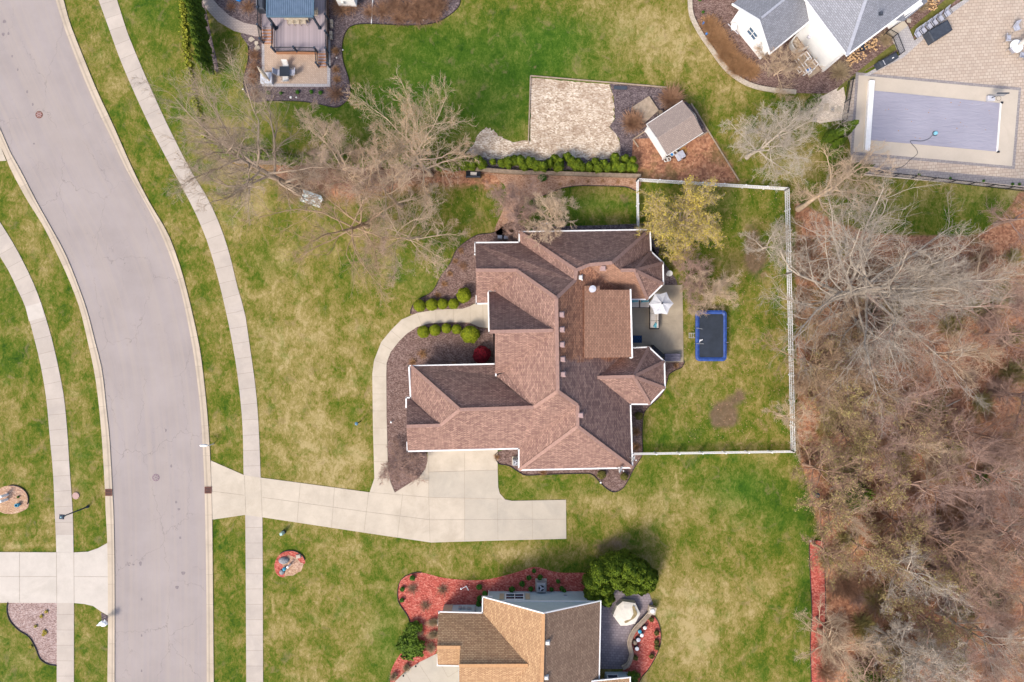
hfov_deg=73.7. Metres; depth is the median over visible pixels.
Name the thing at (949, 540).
woodland bush
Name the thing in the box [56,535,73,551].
sidewalk slab
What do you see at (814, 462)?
woodland bush
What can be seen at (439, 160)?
globe arborvitae
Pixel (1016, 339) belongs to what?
woodland bush
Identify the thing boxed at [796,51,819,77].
deck
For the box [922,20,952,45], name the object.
covered table
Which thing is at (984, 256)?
woodland bush
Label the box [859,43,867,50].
planter tub
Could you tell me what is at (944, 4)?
mulch bed
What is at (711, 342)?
trampoline
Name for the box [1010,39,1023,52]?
round table
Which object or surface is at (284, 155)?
hedge shrub
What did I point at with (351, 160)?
hedge shrub
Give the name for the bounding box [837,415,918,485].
woodland tree
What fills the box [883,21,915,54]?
entry steps
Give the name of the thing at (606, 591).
arborvitae
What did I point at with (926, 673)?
woodland tree
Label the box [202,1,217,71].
mulch bed
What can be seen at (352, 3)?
bay window
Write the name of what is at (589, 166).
globe arborvitae
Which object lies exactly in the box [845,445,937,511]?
woodland tree
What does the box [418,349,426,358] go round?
dried grass
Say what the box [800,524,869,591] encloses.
woodland tree
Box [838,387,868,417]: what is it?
woodland bush
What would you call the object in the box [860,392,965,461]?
woodland tree
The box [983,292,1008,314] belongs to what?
woodland bush
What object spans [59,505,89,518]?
street lamp
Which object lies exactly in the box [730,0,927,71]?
house
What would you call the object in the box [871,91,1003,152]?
pool cover
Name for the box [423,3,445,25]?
bare shrub
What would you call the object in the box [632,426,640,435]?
dried grass
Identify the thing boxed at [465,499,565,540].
driveway slab
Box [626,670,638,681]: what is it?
holly bush
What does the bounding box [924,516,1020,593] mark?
woodland tree
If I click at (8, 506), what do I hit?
mulch bed
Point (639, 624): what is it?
seat wall
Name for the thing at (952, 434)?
woodland bush
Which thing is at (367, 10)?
bare shrub
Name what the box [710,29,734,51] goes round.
dormant grass
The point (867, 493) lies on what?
bush
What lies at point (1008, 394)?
bare tree
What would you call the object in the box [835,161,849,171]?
arborvitae
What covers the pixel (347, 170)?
bare tree
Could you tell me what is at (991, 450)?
woodland bush
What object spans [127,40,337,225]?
bare tree
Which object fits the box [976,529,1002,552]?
woodland bush
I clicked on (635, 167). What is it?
globe arborvitae
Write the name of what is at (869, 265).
woodland bush
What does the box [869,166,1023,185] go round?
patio
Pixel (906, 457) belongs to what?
woodland bush
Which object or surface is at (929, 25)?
sling chair
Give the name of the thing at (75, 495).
utility cover
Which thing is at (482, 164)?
globe arborvitae
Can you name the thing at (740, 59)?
dormant grass
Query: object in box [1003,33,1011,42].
round table chair
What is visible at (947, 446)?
woodland bush
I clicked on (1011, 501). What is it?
woodland tree
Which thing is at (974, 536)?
woodland bush
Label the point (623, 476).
olive shrub
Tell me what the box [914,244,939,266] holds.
woodland bush
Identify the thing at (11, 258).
sidewalk
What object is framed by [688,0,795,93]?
border wall
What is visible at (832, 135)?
arborvitae
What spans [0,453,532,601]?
driveway joints
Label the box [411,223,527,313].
mulch bed
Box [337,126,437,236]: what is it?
bare tree
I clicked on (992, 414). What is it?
woodland bush
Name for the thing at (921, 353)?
woodland tree
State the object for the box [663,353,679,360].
deck box
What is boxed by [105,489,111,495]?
storm grate
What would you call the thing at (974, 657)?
woodland tree
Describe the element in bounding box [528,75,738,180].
timber edging
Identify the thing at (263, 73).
closed umbrella
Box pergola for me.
[266,0,320,29]
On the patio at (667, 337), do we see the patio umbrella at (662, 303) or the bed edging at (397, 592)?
the patio umbrella at (662, 303)
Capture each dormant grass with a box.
[697,11,720,35]
[704,17,725,39]
[705,26,724,48]
[707,24,730,46]
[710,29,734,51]
[713,44,733,64]
[717,37,737,58]
[718,44,741,65]
[725,55,745,79]
[726,51,750,73]
[735,57,755,78]
[741,59,762,80]
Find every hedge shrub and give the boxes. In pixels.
[250,151,261,160]
[261,150,267,160]
[267,150,278,158]
[276,153,285,165]
[285,154,293,168]
[291,154,300,164]
[300,152,308,162]
[342,154,350,165]
[348,156,357,166]
[358,157,366,167]
[382,156,389,168]
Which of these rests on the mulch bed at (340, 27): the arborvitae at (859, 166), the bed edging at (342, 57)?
the bed edging at (342, 57)
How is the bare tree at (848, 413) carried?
on the ground at (718, 544)
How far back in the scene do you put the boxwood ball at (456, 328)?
65.94 m
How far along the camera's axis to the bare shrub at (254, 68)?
66.33 m
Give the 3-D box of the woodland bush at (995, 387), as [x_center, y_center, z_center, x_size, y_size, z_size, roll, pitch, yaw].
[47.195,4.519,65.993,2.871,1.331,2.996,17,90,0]
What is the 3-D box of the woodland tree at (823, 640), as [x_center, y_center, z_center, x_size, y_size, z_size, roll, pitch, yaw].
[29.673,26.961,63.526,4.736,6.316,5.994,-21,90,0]
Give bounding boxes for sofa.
[649,306,659,328]
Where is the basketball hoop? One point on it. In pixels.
(990, 98)
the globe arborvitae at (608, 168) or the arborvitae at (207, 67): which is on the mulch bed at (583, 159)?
the globe arborvitae at (608, 168)
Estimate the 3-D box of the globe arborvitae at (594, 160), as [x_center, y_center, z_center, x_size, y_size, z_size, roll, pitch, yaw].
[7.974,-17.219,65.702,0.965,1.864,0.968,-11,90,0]
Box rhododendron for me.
[538,174,546,181]
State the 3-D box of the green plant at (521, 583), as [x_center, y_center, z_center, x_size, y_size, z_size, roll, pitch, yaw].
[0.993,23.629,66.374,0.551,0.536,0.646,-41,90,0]
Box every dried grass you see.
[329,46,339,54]
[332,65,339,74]
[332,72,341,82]
[389,671,398,680]
[402,663,410,673]
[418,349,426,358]
[424,618,437,628]
[424,630,437,641]
[424,640,436,655]
[616,106,645,135]
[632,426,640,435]
[633,442,640,450]
[656,80,687,109]
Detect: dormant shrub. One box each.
[405,584,417,597]
[416,601,433,613]
[435,583,448,597]
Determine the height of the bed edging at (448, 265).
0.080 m
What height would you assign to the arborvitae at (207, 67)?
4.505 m
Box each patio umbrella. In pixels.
[612,598,639,625]
[649,292,672,313]
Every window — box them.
[336,0,356,6]
[505,593,523,599]
[606,674,617,677]
[746,26,758,40]
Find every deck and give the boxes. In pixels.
[256,0,329,67]
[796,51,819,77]
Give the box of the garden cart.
[675,150,685,160]
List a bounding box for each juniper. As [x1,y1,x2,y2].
[394,634,425,660]
[402,620,422,636]
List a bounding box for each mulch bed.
[0,486,28,513]
[8,603,56,664]
[101,613,107,621]
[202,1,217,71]
[214,0,261,24]
[241,0,459,106]
[274,551,304,576]
[282,555,302,575]
[386,322,494,491]
[390,567,585,681]
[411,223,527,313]
[417,157,621,169]
[443,170,640,231]
[498,362,683,491]
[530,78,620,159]
[532,223,644,230]
[609,82,706,156]
[623,615,660,681]
[651,229,659,255]
[651,245,676,284]
[692,0,960,92]
[810,541,825,681]
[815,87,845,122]
[837,0,955,90]
[864,171,1023,189]
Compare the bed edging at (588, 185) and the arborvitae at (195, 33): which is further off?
the bed edging at (588, 185)
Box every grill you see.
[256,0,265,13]
[650,345,664,357]
[874,52,898,69]
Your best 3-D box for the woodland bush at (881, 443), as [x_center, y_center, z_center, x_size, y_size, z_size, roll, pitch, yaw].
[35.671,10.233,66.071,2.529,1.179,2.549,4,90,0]
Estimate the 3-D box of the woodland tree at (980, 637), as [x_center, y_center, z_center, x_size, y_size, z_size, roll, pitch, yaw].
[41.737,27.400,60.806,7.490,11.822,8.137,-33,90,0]
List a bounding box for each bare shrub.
[224,1,236,10]
[237,0,255,13]
[244,58,264,74]
[245,69,259,88]
[246,48,259,61]
[250,89,260,102]
[324,82,346,102]
[329,1,351,18]
[342,3,360,16]
[360,0,379,20]
[368,0,395,24]
[385,5,407,28]
[392,0,417,23]
[406,4,428,28]
[407,0,429,20]
[416,0,443,19]
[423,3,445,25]
[430,0,449,18]
[458,261,468,271]
[827,58,855,84]
[877,29,895,46]
[918,2,929,12]
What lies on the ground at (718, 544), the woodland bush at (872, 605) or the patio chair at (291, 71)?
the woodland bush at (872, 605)
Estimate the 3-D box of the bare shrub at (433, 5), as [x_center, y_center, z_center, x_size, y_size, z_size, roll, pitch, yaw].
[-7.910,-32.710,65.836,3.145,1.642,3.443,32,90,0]
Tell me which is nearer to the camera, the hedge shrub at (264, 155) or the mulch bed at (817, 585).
the hedge shrub at (264, 155)
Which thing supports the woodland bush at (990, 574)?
on the ground at (718, 544)
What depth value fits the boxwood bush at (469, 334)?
65.32 m
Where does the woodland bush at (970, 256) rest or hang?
on the ground at (718, 544)
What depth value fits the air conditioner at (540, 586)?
65.91 m
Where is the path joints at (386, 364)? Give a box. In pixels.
[374,313,453,461]
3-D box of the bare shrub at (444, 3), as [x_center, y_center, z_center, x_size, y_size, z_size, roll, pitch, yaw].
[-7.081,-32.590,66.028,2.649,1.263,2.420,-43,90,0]
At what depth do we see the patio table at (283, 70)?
65.95 m
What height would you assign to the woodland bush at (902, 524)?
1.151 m
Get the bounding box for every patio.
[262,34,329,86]
[264,42,326,83]
[600,590,652,668]
[632,285,683,361]
[843,0,1023,178]
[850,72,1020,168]
[853,75,1018,165]
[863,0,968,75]
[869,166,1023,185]
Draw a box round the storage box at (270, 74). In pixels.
[260,72,272,84]
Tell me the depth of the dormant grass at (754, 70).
66.15 m
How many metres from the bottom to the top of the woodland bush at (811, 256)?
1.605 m
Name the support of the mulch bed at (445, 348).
on the ground at (718, 544)
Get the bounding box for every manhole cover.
[35,111,42,117]
[152,474,159,480]
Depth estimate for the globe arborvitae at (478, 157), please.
65.35 m
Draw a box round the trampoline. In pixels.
[694,310,728,360]
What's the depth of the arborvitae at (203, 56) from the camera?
63.85 m
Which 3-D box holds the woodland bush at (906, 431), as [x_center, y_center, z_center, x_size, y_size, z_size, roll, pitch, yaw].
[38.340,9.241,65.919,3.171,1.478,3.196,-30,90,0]
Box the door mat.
[632,335,641,342]
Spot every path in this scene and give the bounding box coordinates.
[203,0,260,35]
[369,303,487,492]
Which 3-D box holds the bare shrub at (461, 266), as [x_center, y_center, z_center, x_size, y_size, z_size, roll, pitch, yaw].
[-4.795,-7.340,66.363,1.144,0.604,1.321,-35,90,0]
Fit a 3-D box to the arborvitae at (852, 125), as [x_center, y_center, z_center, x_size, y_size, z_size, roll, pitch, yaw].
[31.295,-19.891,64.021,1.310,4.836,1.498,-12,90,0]
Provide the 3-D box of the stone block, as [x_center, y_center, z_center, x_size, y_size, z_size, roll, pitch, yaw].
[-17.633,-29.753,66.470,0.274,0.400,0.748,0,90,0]
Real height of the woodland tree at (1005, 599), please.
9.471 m
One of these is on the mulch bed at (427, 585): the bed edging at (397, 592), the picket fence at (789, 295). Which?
the bed edging at (397, 592)
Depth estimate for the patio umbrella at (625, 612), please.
65.83 m
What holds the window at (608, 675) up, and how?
in the house at (522, 636)
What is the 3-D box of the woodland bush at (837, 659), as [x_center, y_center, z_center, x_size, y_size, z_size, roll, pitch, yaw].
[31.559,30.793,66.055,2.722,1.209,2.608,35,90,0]
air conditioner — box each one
[512,457,517,465]
[535,578,546,592]
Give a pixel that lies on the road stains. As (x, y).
(140, 562)
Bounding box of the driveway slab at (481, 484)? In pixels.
[429,470,501,498]
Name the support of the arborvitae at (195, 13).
on the mulch bed at (214, 58)
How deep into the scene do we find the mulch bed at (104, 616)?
66.65 m
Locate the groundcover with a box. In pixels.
[178,0,218,151]
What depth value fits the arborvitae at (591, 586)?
63.69 m
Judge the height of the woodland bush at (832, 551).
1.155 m
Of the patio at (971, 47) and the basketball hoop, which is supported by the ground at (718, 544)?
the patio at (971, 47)
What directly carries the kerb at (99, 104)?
on the ground at (718, 544)
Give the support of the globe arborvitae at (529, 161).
on the mulch bed at (583, 159)
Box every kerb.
[0,129,114,681]
[56,0,213,681]
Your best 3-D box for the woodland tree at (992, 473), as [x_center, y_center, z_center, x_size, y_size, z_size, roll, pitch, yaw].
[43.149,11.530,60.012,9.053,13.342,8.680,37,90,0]
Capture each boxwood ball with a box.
[413,299,425,311]
[417,325,429,337]
[425,298,437,310]
[429,324,440,335]
[437,298,447,308]
[441,323,451,333]
[448,298,458,308]
[452,324,461,333]
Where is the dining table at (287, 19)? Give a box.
[284,18,308,21]
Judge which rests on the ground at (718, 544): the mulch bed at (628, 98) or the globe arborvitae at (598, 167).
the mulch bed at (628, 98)
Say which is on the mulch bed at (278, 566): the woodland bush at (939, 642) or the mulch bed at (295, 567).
the mulch bed at (295, 567)
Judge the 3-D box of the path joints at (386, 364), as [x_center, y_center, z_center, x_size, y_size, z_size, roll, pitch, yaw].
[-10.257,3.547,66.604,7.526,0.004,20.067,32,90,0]
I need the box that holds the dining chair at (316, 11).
[314,8,318,17]
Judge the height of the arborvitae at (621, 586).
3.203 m
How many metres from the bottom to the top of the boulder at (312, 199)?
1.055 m
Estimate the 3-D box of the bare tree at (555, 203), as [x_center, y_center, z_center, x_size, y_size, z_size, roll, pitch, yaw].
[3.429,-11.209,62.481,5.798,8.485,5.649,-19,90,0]
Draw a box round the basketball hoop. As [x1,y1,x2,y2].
[986,92,1009,101]
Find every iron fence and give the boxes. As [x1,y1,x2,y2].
[841,77,854,122]
[866,170,1023,190]
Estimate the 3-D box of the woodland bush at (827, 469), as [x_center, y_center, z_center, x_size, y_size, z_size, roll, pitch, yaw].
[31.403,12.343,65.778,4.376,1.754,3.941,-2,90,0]
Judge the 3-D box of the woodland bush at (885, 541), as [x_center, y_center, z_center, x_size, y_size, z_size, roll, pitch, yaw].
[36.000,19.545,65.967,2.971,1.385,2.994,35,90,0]
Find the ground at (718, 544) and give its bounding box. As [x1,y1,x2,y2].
[0,0,1023,681]
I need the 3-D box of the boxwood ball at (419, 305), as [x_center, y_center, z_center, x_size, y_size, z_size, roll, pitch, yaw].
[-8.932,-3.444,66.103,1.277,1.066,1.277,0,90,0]
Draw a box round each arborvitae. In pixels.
[183,0,205,18]
[186,5,208,26]
[187,14,207,31]
[187,18,210,39]
[189,0,206,14]
[190,28,210,46]
[190,33,213,54]
[192,42,212,59]
[193,55,215,75]
[194,49,213,67]
[422,157,431,166]
[432,158,444,171]
[442,157,449,167]
[447,152,455,160]
[448,159,458,171]
[456,153,464,163]
[458,158,469,170]
[468,159,476,170]
[472,154,482,164]
[477,159,487,169]
[489,158,495,164]
[497,158,504,167]
[504,156,513,169]
[510,154,516,166]
[516,155,525,165]
[519,163,527,171]
[525,156,534,168]
[531,160,539,171]
[538,160,547,172]
[546,158,553,168]
[550,154,559,162]
[553,161,563,172]
[562,152,571,160]
[567,156,575,167]
[571,157,582,170]
[580,163,585,171]
[581,573,601,594]
[583,588,603,603]
[585,161,593,171]
[586,557,610,585]
[591,157,599,164]
[593,161,602,172]
[598,550,623,583]
[600,159,607,169]
[600,584,614,598]
[601,593,615,606]
[604,162,611,172]
[610,152,619,161]
[610,160,620,171]
[610,547,638,581]
[610,581,626,591]
[617,163,626,172]
[620,154,629,162]
[623,159,633,171]
[623,581,639,595]
[630,156,636,162]
[630,554,648,584]
[631,163,638,171]
[635,585,647,595]
[642,563,658,589]
[648,585,655,592]
[803,98,822,110]
[804,94,819,106]
[822,126,847,142]
[825,137,846,151]
[825,147,843,160]
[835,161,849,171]
[838,119,858,136]
[846,162,861,172]
[854,163,874,176]
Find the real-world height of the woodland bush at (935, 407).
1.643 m
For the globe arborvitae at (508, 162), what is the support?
on the mulch bed at (583, 159)
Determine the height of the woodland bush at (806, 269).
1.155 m
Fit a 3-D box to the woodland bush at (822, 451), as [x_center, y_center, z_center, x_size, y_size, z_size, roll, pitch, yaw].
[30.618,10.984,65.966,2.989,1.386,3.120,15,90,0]
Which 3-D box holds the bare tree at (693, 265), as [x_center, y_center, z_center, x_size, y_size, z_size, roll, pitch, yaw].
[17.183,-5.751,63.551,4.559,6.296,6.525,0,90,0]
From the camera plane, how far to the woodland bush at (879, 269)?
65.82 m
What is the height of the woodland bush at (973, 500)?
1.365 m
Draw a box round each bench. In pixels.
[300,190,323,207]
[466,171,480,177]
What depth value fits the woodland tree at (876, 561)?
61.96 m
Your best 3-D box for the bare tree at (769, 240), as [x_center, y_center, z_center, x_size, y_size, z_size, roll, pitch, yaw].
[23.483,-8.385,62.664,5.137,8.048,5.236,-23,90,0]
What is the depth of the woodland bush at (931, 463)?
66.01 m
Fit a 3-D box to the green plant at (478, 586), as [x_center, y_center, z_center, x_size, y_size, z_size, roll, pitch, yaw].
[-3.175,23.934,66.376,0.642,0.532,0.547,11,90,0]
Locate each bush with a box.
[456,288,470,303]
[460,325,479,343]
[473,345,490,363]
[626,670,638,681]
[791,307,812,327]
[792,237,821,266]
[792,263,816,284]
[792,286,814,302]
[793,321,818,341]
[794,375,815,394]
[798,442,817,463]
[803,449,824,472]
[806,383,823,403]
[808,334,841,364]
[813,258,840,286]
[813,638,847,668]
[814,659,840,681]
[816,393,833,414]
[816,406,842,433]
[816,449,857,485]
[817,437,840,467]
[818,546,839,570]
[819,495,834,516]
[819,612,859,648]
[823,648,845,670]
[824,542,840,561]
[825,577,846,599]
[826,565,864,599]
[827,459,857,495]
[828,239,851,260]
[830,411,847,429]
[831,529,855,553]
[832,384,862,411]
[832,536,849,554]
[833,412,863,439]
[834,297,863,323]
[836,565,854,587]
[836,579,865,601]
[837,478,875,512]
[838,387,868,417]
[839,446,863,467]
[843,446,868,475]
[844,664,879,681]
[845,254,884,289]
[845,257,861,275]
[845,587,869,609]
[848,611,886,643]
[850,558,887,592]
[852,257,879,279]
[852,433,875,454]
[853,258,891,287]
[855,295,882,316]
[858,408,887,428]
[859,582,896,616]
[860,510,880,529]
[861,581,882,598]
[861,597,895,627]
[862,401,885,424]
[863,583,899,622]
[866,644,894,675]
[867,513,899,546]
[869,478,891,502]
[870,436,885,455]
[870,530,895,553]
[870,633,901,662]
[871,537,909,570]
[874,584,905,617]
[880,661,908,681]
[881,263,899,283]
[883,469,914,491]
[886,620,910,646]
[888,458,909,478]
[889,448,916,473]
[891,514,915,531]
[893,587,908,603]
[893,629,914,648]
[894,424,917,448]
[897,467,928,498]
[900,422,938,450]
[901,385,921,412]
[901,428,928,457]
[901,533,938,571]
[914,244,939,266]
[914,633,952,656]
[915,394,952,425]
[916,264,951,294]
[916,625,942,644]
[918,258,947,285]
[919,511,950,547]
[922,447,956,478]
[927,557,945,573]
[929,260,962,293]
[929,406,966,440]
[929,466,949,484]
[929,556,959,586]
[930,637,955,659]
[931,311,966,340]
[933,488,973,521]
[933,525,962,557]
[933,592,962,618]
[934,410,976,441]
[937,505,958,525]
[938,439,969,466]
[946,535,982,565]
[946,660,971,681]
[949,256,978,277]
[949,644,975,671]
[950,600,983,628]
[953,485,976,508]
[954,506,990,544]
[957,561,993,591]
[960,523,989,551]
[961,254,982,274]
[961,296,988,319]
[961,584,995,608]
[962,366,979,384]
[963,285,983,303]
[969,303,1003,333]
[969,388,995,412]
[972,240,997,268]
[973,557,1002,589]
[974,470,991,487]
[975,655,1013,681]
[976,434,1012,467]
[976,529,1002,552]
[977,454,1011,479]
[977,494,1003,519]
[980,407,997,423]
[980,553,995,564]
[983,276,1017,310]
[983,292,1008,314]
[983,373,1012,401]
[983,624,1001,649]
[983,654,1010,678]
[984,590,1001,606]
[991,279,1016,303]
[994,593,1021,619]
[995,329,1016,348]
[996,610,1022,640]
[997,359,1023,388]
[1004,246,1023,265]
[1004,328,1023,348]
[1005,289,1023,312]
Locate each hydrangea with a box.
[846,56,855,66]
[849,46,866,62]
[864,37,880,51]
[926,0,939,10]
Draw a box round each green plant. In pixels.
[476,584,481,589]
[519,580,524,586]
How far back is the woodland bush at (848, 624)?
65.97 m
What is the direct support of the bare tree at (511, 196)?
on the mulch bed at (520, 182)
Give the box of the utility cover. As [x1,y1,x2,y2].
[72,492,79,498]
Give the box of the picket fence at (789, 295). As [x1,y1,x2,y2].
[633,178,795,454]
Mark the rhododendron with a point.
(544, 178)
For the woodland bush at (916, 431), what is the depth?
65.97 m
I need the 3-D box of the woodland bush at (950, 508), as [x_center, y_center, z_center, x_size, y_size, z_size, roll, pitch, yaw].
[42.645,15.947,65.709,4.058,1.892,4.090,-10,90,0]
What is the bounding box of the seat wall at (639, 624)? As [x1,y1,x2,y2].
[622,604,656,669]
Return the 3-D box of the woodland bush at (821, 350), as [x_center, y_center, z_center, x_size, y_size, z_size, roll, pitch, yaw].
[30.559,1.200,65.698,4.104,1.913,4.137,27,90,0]
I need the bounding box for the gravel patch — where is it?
[467,127,529,159]
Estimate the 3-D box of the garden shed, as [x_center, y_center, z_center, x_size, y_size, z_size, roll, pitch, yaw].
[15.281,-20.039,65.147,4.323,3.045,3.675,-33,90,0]
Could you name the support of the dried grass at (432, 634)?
on the mulch bed at (427, 585)
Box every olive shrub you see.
[597,470,605,479]
[620,472,628,479]
[635,411,642,419]
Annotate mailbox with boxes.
[96,619,107,626]
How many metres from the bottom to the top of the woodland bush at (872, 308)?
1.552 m
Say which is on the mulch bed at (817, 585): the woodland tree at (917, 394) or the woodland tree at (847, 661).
the woodland tree at (847, 661)
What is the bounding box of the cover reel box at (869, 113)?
[863,80,874,151]
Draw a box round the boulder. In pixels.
[278,557,288,563]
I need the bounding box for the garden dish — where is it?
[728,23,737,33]
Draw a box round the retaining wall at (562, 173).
[235,159,640,177]
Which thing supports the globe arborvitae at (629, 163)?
on the mulch bed at (583, 159)
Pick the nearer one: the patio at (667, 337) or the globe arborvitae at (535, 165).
the globe arborvitae at (535, 165)
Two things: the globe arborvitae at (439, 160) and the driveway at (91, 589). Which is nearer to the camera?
the globe arborvitae at (439, 160)
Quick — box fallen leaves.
[157,162,794,445]
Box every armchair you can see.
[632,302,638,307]
[639,298,649,307]
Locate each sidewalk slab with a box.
[25,303,43,320]
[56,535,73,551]
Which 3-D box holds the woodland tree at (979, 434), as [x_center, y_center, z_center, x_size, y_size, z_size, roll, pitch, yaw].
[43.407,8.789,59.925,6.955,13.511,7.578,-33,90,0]
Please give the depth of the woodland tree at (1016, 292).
59.51 m
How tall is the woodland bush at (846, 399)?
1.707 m
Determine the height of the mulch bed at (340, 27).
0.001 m
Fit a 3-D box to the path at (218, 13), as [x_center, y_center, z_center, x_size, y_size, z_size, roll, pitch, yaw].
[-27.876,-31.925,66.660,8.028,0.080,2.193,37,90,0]
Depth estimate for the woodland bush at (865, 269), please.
65.87 m
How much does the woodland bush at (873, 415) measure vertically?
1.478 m
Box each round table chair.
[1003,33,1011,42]
[1011,19,1021,31]
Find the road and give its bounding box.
[0,0,206,681]
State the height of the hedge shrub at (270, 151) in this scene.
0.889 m
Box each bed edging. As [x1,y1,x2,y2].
[6,602,56,665]
[9,485,28,503]
[243,0,460,107]
[397,572,421,621]
[410,232,493,313]
[495,362,684,491]
[542,185,634,195]
[639,615,660,681]
[809,540,825,681]
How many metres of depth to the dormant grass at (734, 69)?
66.13 m
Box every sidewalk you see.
[0,223,73,681]
[99,0,262,681]
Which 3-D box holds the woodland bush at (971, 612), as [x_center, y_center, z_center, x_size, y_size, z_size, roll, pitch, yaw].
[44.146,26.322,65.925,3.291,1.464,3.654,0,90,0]
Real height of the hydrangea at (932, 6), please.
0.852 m
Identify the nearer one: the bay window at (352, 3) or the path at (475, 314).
the bay window at (352, 3)
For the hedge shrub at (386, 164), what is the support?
on the ground at (718, 544)
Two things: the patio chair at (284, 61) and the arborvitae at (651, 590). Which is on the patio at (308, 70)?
the patio chair at (284, 61)
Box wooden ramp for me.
[632,96,657,122]
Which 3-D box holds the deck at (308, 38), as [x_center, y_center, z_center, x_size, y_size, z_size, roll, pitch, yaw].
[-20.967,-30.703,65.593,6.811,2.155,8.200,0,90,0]
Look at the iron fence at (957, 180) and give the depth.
65.91 m
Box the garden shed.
[645,101,702,159]
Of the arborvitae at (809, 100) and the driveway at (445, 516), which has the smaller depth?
the arborvitae at (809, 100)
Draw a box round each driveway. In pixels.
[0,147,5,160]
[0,543,107,614]
[211,450,565,542]
[395,654,458,681]
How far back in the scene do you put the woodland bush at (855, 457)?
65.97 m
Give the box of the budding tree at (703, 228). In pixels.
[633,175,726,262]
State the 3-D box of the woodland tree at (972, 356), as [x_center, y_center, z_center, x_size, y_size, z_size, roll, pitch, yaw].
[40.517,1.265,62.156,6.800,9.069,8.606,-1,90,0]
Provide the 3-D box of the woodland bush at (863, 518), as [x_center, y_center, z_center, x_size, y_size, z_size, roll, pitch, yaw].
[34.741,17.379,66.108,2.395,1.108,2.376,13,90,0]
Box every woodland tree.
[788,434,881,508]
[792,606,894,681]
[794,322,868,385]
[794,483,875,544]
[798,591,867,664]
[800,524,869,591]
[807,487,885,544]
[814,290,923,394]
[817,408,883,472]
[828,639,919,681]
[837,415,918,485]
[840,522,918,589]
[843,347,962,458]
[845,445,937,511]
[847,627,920,681]
[849,297,914,346]
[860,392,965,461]
[860,492,940,565]
[860,536,975,620]
[869,402,972,506]
[870,313,980,398]
[876,438,1014,545]
[876,567,929,623]
[883,251,979,334]
[890,585,991,671]
[894,494,1021,616]
[894,538,984,619]
[895,615,1018,681]
[905,649,954,681]
[909,308,1017,398]
[910,403,1023,491]
[920,556,1022,643]
[922,651,999,681]
[924,252,1023,349]
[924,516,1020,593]
[928,420,1023,525]
[934,581,1023,681]
[939,594,1023,681]
[941,478,1023,591]
[944,396,1023,475]
[945,238,1023,329]
[946,546,1023,623]
[958,519,1023,601]
[974,292,1023,364]
[977,183,1023,249]
[977,455,1023,525]
[990,571,1023,634]
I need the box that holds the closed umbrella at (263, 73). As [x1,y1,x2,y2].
[257,66,269,80]
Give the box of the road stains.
[2,20,184,671]
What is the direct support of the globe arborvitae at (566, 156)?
on the mulch bed at (583, 159)
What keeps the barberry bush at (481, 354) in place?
on the mulch bed at (445, 348)
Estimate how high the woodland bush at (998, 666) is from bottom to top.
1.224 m
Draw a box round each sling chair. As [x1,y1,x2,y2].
[914,26,922,39]
[920,22,928,34]
[925,18,934,29]
[931,14,938,28]
[937,10,944,23]
[944,4,951,16]
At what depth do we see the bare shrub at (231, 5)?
66.47 m
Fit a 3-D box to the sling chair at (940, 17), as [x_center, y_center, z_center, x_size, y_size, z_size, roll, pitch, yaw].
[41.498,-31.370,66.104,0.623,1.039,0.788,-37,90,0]
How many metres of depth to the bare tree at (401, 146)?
57.60 m
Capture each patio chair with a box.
[272,67,278,75]
[280,76,288,80]
[281,59,288,65]
[289,67,294,75]
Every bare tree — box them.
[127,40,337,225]
[222,132,429,306]
[293,97,363,188]
[296,118,382,202]
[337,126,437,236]
[342,64,478,216]
[353,174,470,286]
[377,438,427,485]
[484,173,544,241]
[515,189,579,252]
[671,245,714,311]
[679,269,742,316]
[719,90,852,192]
[739,215,815,272]
[750,292,917,439]
[754,41,825,101]
[756,156,1023,433]
[762,385,829,460]
[788,138,899,228]
[799,358,910,457]
[864,612,982,681]
[959,502,1023,586]
[981,339,1023,442]
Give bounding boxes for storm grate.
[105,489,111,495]
[205,487,211,493]
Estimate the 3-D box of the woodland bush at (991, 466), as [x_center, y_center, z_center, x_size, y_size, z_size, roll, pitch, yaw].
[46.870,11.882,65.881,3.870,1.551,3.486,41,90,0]
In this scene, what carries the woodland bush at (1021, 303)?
on the ground at (718, 544)
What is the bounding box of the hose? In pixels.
[887,136,931,169]
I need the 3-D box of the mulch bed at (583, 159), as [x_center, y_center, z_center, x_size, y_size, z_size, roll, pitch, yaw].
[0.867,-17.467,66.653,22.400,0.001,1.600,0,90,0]
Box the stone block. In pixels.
[329,31,332,39]
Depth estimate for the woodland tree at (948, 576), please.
61.30 m
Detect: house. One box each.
[405,229,665,470]
[437,590,630,681]
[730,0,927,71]
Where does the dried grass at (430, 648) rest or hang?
on the mulch bed at (427, 585)
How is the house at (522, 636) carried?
on the ground at (718, 544)
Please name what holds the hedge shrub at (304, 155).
on the ground at (718, 544)
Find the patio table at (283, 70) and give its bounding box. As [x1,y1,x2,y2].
[279,66,290,77]
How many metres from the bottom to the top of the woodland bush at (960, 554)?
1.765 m
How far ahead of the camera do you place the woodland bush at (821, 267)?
66.09 m
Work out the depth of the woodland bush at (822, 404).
66.32 m
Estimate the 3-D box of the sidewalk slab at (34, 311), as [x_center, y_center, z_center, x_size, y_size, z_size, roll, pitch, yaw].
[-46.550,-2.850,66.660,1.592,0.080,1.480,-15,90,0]

